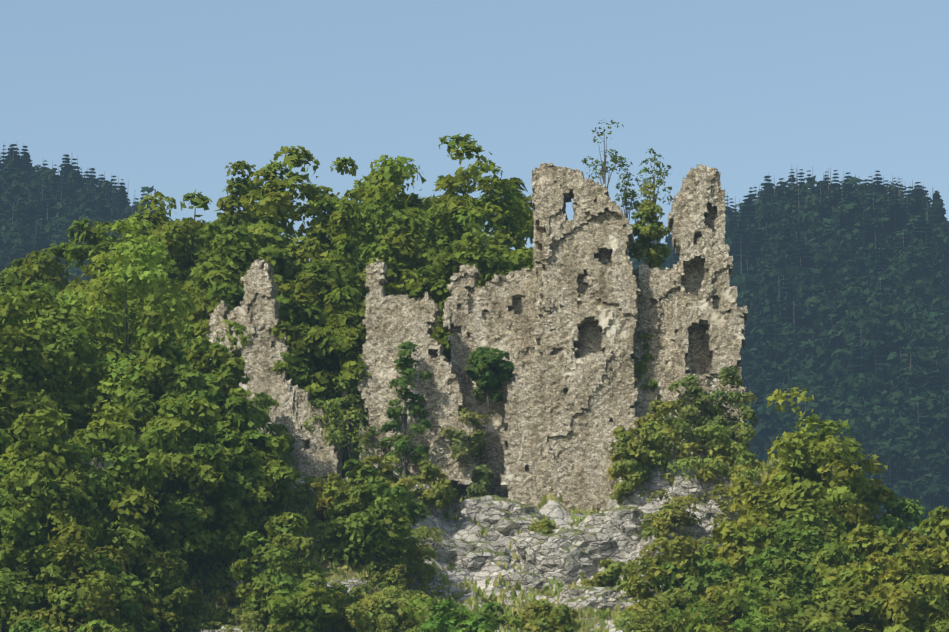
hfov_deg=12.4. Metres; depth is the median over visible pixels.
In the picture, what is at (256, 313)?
castle shard
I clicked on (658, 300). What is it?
castle link wall
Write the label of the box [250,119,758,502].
shrubs on ruin
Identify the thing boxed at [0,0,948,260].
sky
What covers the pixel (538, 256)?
ruined wall
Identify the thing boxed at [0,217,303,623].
slope trees
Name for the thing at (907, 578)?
slope trees
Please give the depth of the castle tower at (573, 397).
249.58 m
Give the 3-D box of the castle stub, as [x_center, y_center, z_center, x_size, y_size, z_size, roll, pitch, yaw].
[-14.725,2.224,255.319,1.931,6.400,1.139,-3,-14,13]
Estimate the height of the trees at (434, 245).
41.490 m
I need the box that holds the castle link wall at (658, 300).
[632,262,689,445]
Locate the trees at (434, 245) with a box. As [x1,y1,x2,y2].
[0,133,533,478]
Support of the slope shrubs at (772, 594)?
on the terrain ground
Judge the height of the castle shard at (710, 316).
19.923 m
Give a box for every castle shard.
[227,260,342,478]
[668,164,751,469]
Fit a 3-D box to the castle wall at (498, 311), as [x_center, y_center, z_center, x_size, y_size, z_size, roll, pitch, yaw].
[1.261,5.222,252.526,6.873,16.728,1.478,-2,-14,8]
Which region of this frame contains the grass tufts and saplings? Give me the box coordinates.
[44,457,779,631]
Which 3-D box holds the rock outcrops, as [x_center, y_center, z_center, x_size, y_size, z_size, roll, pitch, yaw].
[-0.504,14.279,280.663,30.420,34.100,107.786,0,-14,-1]
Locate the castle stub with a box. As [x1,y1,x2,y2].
[206,301,240,359]
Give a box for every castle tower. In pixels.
[500,163,641,511]
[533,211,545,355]
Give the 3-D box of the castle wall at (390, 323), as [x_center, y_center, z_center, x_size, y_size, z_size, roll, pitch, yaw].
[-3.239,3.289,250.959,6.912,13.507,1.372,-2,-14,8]
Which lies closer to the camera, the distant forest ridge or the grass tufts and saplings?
the grass tufts and saplings
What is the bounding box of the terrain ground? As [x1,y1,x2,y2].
[28,404,823,631]
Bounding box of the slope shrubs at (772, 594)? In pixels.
[0,399,948,631]
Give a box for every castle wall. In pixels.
[357,258,477,487]
[442,265,538,518]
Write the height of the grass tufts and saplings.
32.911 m
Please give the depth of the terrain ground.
241.00 m
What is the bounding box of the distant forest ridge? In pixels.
[0,144,948,563]
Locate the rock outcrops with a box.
[201,472,745,631]
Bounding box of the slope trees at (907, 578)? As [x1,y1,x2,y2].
[696,387,948,631]

